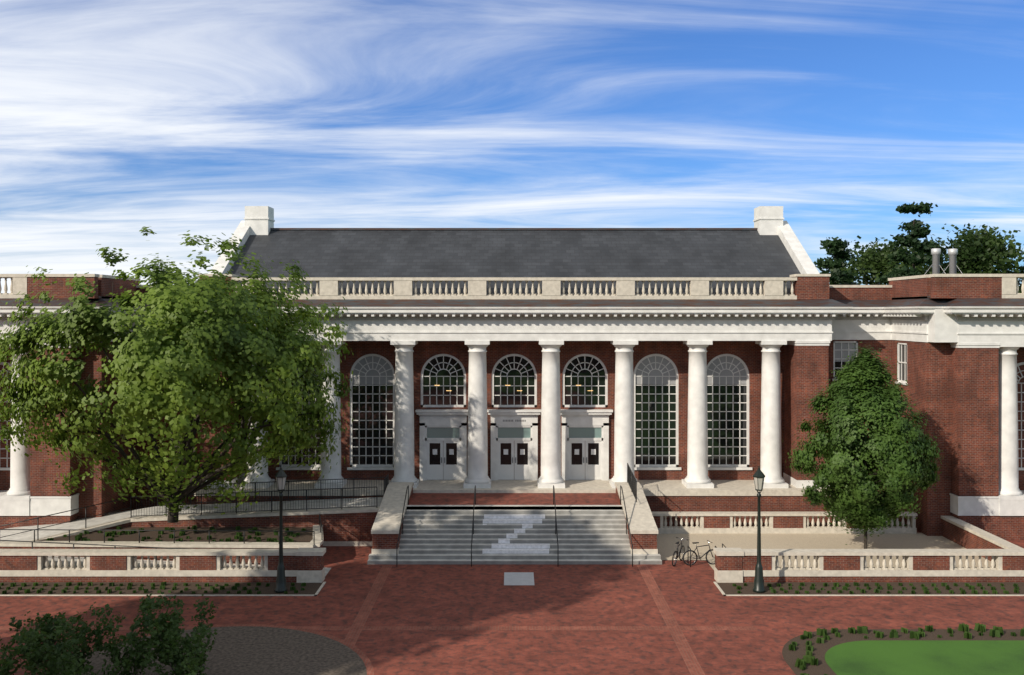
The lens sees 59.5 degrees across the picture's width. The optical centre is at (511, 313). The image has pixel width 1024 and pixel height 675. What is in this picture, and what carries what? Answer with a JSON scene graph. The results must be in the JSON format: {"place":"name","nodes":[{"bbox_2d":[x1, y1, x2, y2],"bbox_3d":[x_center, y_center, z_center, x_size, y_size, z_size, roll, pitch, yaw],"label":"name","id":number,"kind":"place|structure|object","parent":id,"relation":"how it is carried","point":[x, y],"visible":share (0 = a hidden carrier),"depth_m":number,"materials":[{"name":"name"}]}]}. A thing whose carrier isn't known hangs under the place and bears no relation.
{"place":"outdoors","nodes":[
{"label":"outdoors","id":0,"kind":"place"},
{"bbox_2d":[0,633,35,674],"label":"shrub","id":1,"kind":"object","parent":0,"point":[7,662],"depth_m":25.09,"materials":[{"name":"green plant"}]},
{"bbox_2d":[0,253,353,522],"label":"maple tree","id":2,"kind":"object","parent":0,"point":[203,333],"depth_m":37.56,"materials":[{"name":"green plant"}]},
{"bbox_2d":[0,227,352,448],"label":"tree leaves","id":3,"kind":"object","parent":2,"relation":"attached to","point":[80,284],"visible":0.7,"depth_m":37.48,"materials":[{"name":"green plant"}]},
{"bbox_2d":[0,531,1023,674],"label":"plaza paving","id":4,"kind":"structure","parent":0,"point":[666,617],"depth_m":32.94,"materials":[{"name":"brick"}]},
{"bbox_2d":[0,497,1023,582],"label":"terrace walls","id":5,"kind":"structure","parent":4,"relation":"on","point":[794,548],"depth_m":39.12,"materials":[{"name":"brick"}]},
{"bbox_2d":[0,474,388,566],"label":"ramp railings","id":6,"kind":"object","parent":5,"relation":"on","point":[386,481],"visible":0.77,"depth_m":42.99,"materials":[{"name":"black metal"}]},
{"bbox_2d":[0,582,1023,674],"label":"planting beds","id":7,"kind":"object","parent":4,"relation":"on","point":[250,649],"visible":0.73,"depth_m":29.86,"materials":[{"name":"soil"}]},
{"bbox_2d":[8,611,75,674],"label":"shrub","id":8,"kind":"object","parent":7,"relation":"on","point":[47,619],"depth_m":27.01,"materials":[{"name":"green plant"}]},
{"bbox_2d":[9,602,113,674],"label":"shrub","id":9,"kind":"object","parent":7,"relation":"on","point":[82,630],"depth_m":26.29,"materials":[{"name":"green plant"}]},
{"bbox_2d":[15,620,131,674],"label":"shrub","id":10,"kind":"object","parent":7,"relation":"on","point":[58,630],"depth_m":24.40,"materials":[{"name":"green plant"}]},
{"bbox_2d":[91,591,182,674],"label":"shrub","id":11,"kind":"object","parent":7,"relation":"on","point":[136,661],"depth_m":26.06,"materials":[{"name":"green plant"}]},
{"bbox_2d":[137,594,212,673],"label":"shrub","id":12,"kind":"object","parent":7,"relation":"on","point":[169,626],"depth_m":27.11,"materials":[{"name":"green plant"}]},
{"bbox_2d":[140,604,218,674],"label":"shrub","id":13,"kind":"object","parent":7,"relation":"on","point":[188,660],"depth_m":25.59,"materials":[{"name":"green plant"}]},
{"bbox_2d":[275,466,286,592],"bbox_3d":[-9.230,8.580,35.800,0.500,5.040,0.500,0,0,0],"label":"lamp post","id":14,"kind":"object","parent":7,"relation":"on","point":[281,476],"visible":1,"depth_m":35.72,"materials":[{"name":"black metal"}]},
{"bbox_2d":[0,525,1023,674],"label":"bedding plants","id":15,"kind":"object","parent":7,"relation":"on","point":[809,657],"visible":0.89,"depth_m":35.91,"materials":[{"name":"green plant"}]},
{"bbox_2d":[753,466,764,592],"bbox_3d":[9.870,8.580,35.800,0.500,5.040,0.500,0,0,0],"label":"lamp post","id":16,"kind":"object","parent":7,"relation":"on","point":[758,476],"visible":1,"depth_m":35.72,"materials":[{"name":"black metal"}]},
{"bbox_2d":[367,463,661,566],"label":"entrance stairs","id":17,"kind":"structure","parent":4,"relation":"on","point":[409,526],"depth_m":41.59,"materials":[{"name":"stone"}]},
{"bbox_2d":[672,537,686,565],"bbox_3d":[7.365,10.580,39.872,0.586,1.054,1.675,0,0,43],"label":"bicycle","id":18,"kind":"object","parent":4,"relation":"on","point":[677,554],"visible":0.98,"depth_m":39.71,"materials":[{"name":"black metal"}]},
{"bbox_2d":[683,540,714,565],"bbox_3d":[8.392,10.582,39.524,1.678,1.050,0.588,0,0,-23],"label":"bicycle","id":19,"kind":"object","parent":4,"relation":"on","point":[698,556],"visible":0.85,"depth_m":39.56,"materials":[{"name":"black metal"}]},
{"bbox_2d":[688,543,725,566],"bbox_3d":[8.593,10.666,39.450,1.594,0.867,0.940,0,0,0],"label":"bike rack","id":20,"kind":"object","parent":4,"relation":"on","point":[690,553],"visible":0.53,"depth_m":39.54,"materials":[{"name":"black metal"}]},
{"bbox_2d":[0,0,1023,292],"label":"sky","id":21,"kind":"structure","parent":0,"point":[118,118],"materials":[{"name":"blue"}]},
{"bbox_2d":[785,342,943,548],"bbox_3d":[16.136,6.195,41.143,7.060,9.810,7.065,0,0,0],"label":"hornbeam tree","id":22,"kind":"object","parent":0,"point":[898,453],"depth_m":39.92,"materials":[{"name":"green plant"}]},
{"bbox_2d":[832,517,906,525],"bbox_3d":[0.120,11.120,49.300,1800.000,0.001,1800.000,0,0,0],"label":"ground","id":23,"kind":"structure","parent":0,"point":[894,522],"depth_m":47.47,"materials":[{"name":"beige concrete"}]},
{"bbox_2d":[0,206,1023,539],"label":"library building","id":24,"kind":"structure","parent":23,"relation":"on","point":[684,368],"depth_m":47.29,"materials":[{"name":"brick"}]},
{"bbox_2d":[813,236,860,284],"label":"pine tree","id":25,"kind":"object","parent":23,"relation":"on","point":[837,249],"depth_m":110.23,"materials":[{"name":"green plant"}]},
{"bbox_2d":[826,235,945,284],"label":"oak tree","id":26,"kind":"object","parent":23,"relation":"on","point":[867,262],"depth_m":122.97,"materials":[{"name":"green plant"}]},
{"bbox_2d":[876,201,942,284],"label":"cedar tree","id":27,"kind":"object","parent":23,"relation":"on","point":[916,231],"depth_m":106.46,"materials":[{"name":"green plant"}]},
{"bbox_2d":[874,223,1023,292],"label":"oak tree","id":28,"kind":"object","parent":23,"relation":"on","point":[981,254],"depth_m":111.10,"materials":[{"name":"green plant"}]},
{"bbox_2d":[997,248,1023,292],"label":"oak tree","id":29,"kind":"object","parent":23,"relation":"on","point":[1021,270],"depth_m":116.74,"materials":[{"name":"green plant"}]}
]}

